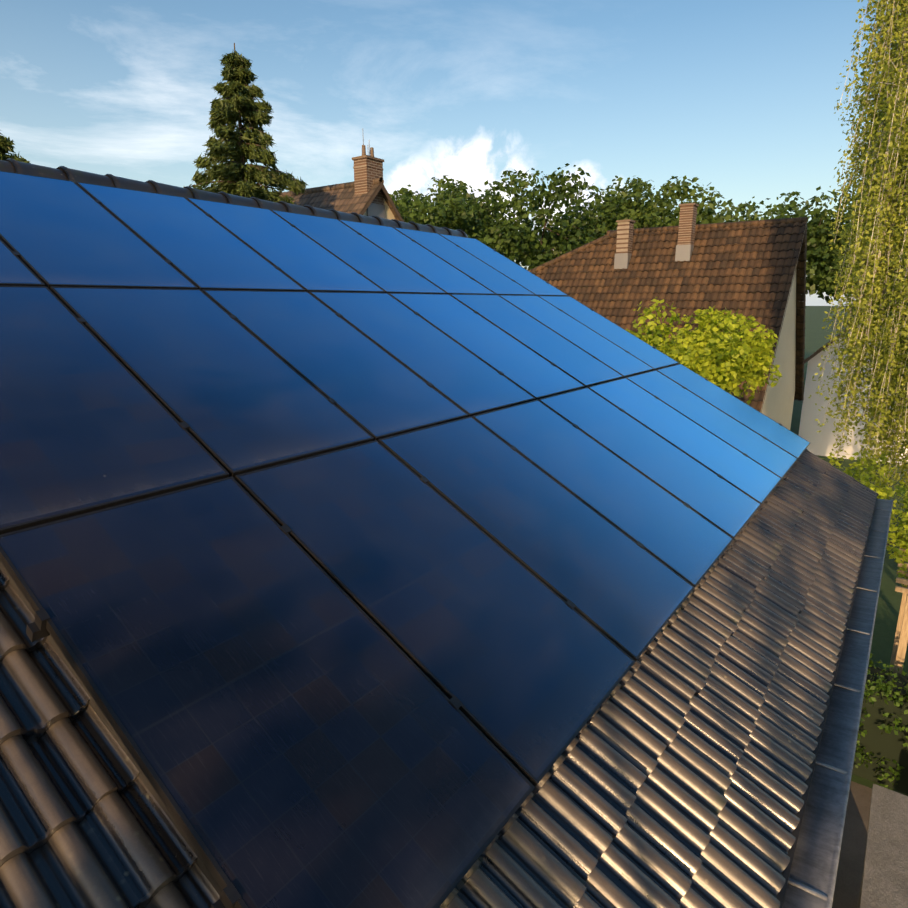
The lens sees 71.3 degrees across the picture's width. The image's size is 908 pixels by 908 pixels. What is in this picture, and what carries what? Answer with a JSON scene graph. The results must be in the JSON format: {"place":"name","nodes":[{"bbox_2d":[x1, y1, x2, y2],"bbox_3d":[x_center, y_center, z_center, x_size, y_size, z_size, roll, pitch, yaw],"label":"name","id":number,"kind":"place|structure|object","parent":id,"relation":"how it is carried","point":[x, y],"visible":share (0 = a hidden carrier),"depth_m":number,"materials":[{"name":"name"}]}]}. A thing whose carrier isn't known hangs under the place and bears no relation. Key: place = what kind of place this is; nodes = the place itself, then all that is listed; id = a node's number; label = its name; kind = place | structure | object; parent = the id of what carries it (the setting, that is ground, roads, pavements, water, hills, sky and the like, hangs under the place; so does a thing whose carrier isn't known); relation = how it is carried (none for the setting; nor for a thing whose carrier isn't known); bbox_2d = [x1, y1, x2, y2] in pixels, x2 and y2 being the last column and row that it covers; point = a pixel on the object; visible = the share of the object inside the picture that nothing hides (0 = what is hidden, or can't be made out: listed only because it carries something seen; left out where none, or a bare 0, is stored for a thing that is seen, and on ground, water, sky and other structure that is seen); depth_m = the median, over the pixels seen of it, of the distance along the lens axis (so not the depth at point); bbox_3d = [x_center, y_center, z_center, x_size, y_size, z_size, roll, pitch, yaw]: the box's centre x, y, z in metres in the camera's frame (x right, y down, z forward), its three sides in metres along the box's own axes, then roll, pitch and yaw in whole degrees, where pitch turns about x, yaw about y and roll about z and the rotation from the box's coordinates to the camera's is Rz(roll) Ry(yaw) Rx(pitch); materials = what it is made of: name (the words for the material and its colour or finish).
{"place":"outdoors","nodes":[
{"label":"outdoors","id":0,"kind":"place"},
{"bbox_2d":[277,177,383,196],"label":"ridge","id":1,"kind":"structure","parent":0,"point":[334,187],"depth_m":21.18,"materials":[{"name":"brown tile"}]},
{"bbox_2d":[0,0,900,305],"label":"sky","id":2,"kind":"structure","parent":0,"point":[738,97],"materials":[{"name":"blue"}]},
{"bbox_2d":[606,217,807,233],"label":"ridge","id":3,"kind":"structure","parent":0,"point":[741,223],"depth_m":22.03,"materials":[{"name":"tile"}]},
{"bbox_2d":[790,306,907,795],"bbox_3d":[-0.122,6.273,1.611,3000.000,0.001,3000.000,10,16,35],"label":"ground","id":4,"kind":"structure","parent":0,"point":[887,611],"depth_m":16.14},
{"bbox_2d":[0,130,30,163],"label":"spruce","id":5,"kind":"object","parent":4,"relation":"on","point":[6,144],"visible":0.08,"depth_m":13.92,"materials":[{"name":"green plant"}]},
{"bbox_2d":[183,43,307,203],"bbox_3d":[-5.931,-4.694,18.860,5.582,13.300,5.803,5,14,20],"label":"spruce","id":6,"kind":"object","parent":4,"relation":"on","point":[232,150],"visible":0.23,"depth_m":17.29,"materials":[{"name":"green plant"}]},
{"bbox_2d":[360,182,403,221],"bbox_3d":[-6.579,-4.364,24.137,10.600,10.200,9.200,10,16,35],"label":"bargeboard","id":7,"kind":"object","parent":4,"relation":"on","point":[389,215],"visible":0.08,"depth_m":20.29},
{"bbox_2d":[282,181,403,220],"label":"roof","id":8,"kind":"structure","parent":7,"relation":"on","point":[347,200],"depth_m":20.56,"materials":[{"name":"brown tile"}]},
{"bbox_2d":[352,145,384,218],"bbox_3d":[-2.726,-8.614,20.263,0.630,2.270,0.830,10,16,35],"label":"chimney","id":9,"kind":"object","parent":8,"relation":"on","point":[368,169],"visible":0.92,"depth_m":19.99,"materials":[{"name":"brown brick"}]},
{"bbox_2d":[0,450,878,907],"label":"house","id":10,"kind":"structure","parent":4,"relation":"on","point":[780,896],"depth_m":3.16,"materials":[{"name":"tile"}]},
{"bbox_2d":[0,158,467,237],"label":"ridge caps","id":11,"kind":"object","parent":10,"relation":"on","point":[59,172],"visible":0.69,"depth_m":6.46,"materials":[{"name":"tile"}]},
{"bbox_2d":[0,200,781,907],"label":"solar panel mounting","id":12,"kind":"object","parent":10,"relation":"on","point":[230,896],"visible":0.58,"depth_m":2.03,"materials":[{"name":"black metal"}]},
{"bbox_2d":[0,171,809,907],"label":"panel frames","id":13,"kind":"structure","parent":12,"relation":"attached to","point":[206,855],"depth_m":3.22,"materials":[{"name":"black metal"}]},
{"bbox_2d":[0,171,808,907],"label":"glass panel","id":14,"kind":"object","parent":13,"relation":"in","point":[302,731],"visible":1,"depth_m":3.10,"materials":[{"name":"blue glass"}]},
{"bbox_2d":[0,449,877,907],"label":"roof tiles","id":15,"kind":"object","parent":10,"relation":"on","point":[678,773],"visible":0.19,"depth_m":2.54,"materials":[{"name":"black ceramic"}]},
{"bbox_2d":[782,499,892,907],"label":"gutter","id":16,"kind":"object","parent":10,"relation":"attached to","point":[812,877],"visible":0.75,"depth_m":3.35,"materials":[{"name":"metal"}]},
{"bbox_2d":[392,181,494,247],"bbox_3d":[-2.728,-9.179,37.663,10.656,13.278,10.794,10,16,35],"label":"tree","id":17,"kind":"object","parent":4,"relation":"on","point":[448,212],"visible":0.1,"depth_m":34.00,"materials":[{"name":"green plant"}]},
{"bbox_2d":[389,175,525,266],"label":"tree","id":18,"kind":"object","parent":4,"relation":"on","point":[438,195],"visible":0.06,"depth_m":45.88,"materials":[{"name":"green plant"}]},
{"bbox_2d":[440,163,628,279],"bbox_3d":[4.425,-10.331,39.594,12.893,14.625,13.155,10,16,35],"label":"tree","id":19,"kind":"object","parent":4,"relation":"on","point":[526,243],"visible":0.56,"depth_m":35.62,"materials":[{"name":"green plant"}]},
{"bbox_2d":[553,175,758,266],"bbox_3d":[12.892,-11.040,42.814,13.153,14.501,13.767,-5,14,-21],"label":"tree","id":20,"kind":"object","parent":4,"relation":"on","point":[641,213],"visible":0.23,"depth_m":38.08,"materials":[{"name":"green plant"}]},
{"bbox_2d":[585,223,806,429],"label":"house wall","id":21,"kind":"structure","parent":4,"relation":"on","point":[778,403],"depth_m":22.77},
{"bbox_2d":[533,222,806,411],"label":"neighbour roof","id":22,"kind":"structure","parent":21,"relation":"on","point":[741,254],"depth_m":22.01,"materials":[{"name":"brown tile"}]},
{"bbox_2d":[529,230,616,272],"bbox_3d":[-0.933,-5.892,27.382,14.558,8.361,0.220,10,-20,35],"label":"hip","id":23,"kind":"object","parent":22,"relation":"on","point":[575,251],"depth_m":24.98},
{"bbox_2d":[614,219,634,268],"bbox_3d":[6.349,-7.783,23.556,0.530,1.720,0.530,10,16,35],"label":"neighbour chimney","id":24,"kind":"object","parent":22,"relation":"on","point":[624,243],"visible":0.81,"depth_m":23.37,"materials":[{"name":"beige brick"}]},
{"bbox_2d":[675,203,698,260],"bbox_3d":[8.221,-7.803,22.353,0.530,1.920,0.530,10,16,35],"label":"neighbour chimney","id":25,"kind":"object","parent":22,"relation":"on","point":[686,231],"visible":0.81,"depth_m":22.17,"materials":[{"name":"brick"}]},
{"bbox_2d":[626,297,782,404],"bbox_3d":[5.356,-0.228,14.603,3.830,6.608,3.287,-11,17,-39],"label":"bush","id":26,"kind":"object","parent":4,"relation":"on","point":[715,355],"visible":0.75,"depth_m":13.46,"materials":[{"name":"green plant"}]},
{"bbox_2d":[732,186,862,300],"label":"tree","id":27,"kind":"object","parent":4,"relation":"on","point":[816,230],"visible":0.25,"depth_m":41.56,"materials":[{"name":"green plant"}]},
{"bbox_2d":[806,190,885,302],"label":"tree","id":28,"kind":"object","parent":4,"relation":"on","point":[812,289],"visible":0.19,"depth_m":40.12,"materials":[{"name":"green plant"}]},
{"bbox_2d":[798,307,907,464],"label":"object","id":29,"kind":"object","parent":4,"relation":"on","point":[823,441],"visible":0.38,"depth_m":27.00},
{"bbox_2d":[808,0,907,518],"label":"willow tree","id":30,"kind":"object","parent":4,"relation":"on","point":[881,226],"visible":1,"depth_m":11.82,"materials":[{"name":"green plant"}]},
{"bbox_2d":[821,450,907,587],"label":"shrub","id":31,"kind":"object","parent":4,"relation":"on","point":[901,535],"visible":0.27,"depth_m":10.53,"materials":[{"name":"green plant"}]},
{"bbox_2d":[852,652,907,793],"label":"hedge","id":32,"kind":"object","parent":4,"relation":"on","point":[881,755],"visible":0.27,"depth_m":8.60,"materials":[{"name":"green plant"}]},
{"bbox_2d":[889,548,907,673],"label":"pergola","id":33,"kind":"object","parent":4,"relation":"on","point":[899,647],"visible":0.58,"depth_m":9.31,"materials":[{"name":"brown wood"}]},
{"bbox_2d":[832,781,871,907],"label":"house wall","id":34,"kind":"structure","parent":0,"point":[850,870],"depth_m":7.71,"materials":[{"name":"grey paint"}]},
{"bbox_2d":[857,784,907,907],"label":"pavement","id":35,"kind":"structure","parent":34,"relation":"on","point":[884,883],"depth_m":5.73,"materials":[{"name":"grey concrete"}]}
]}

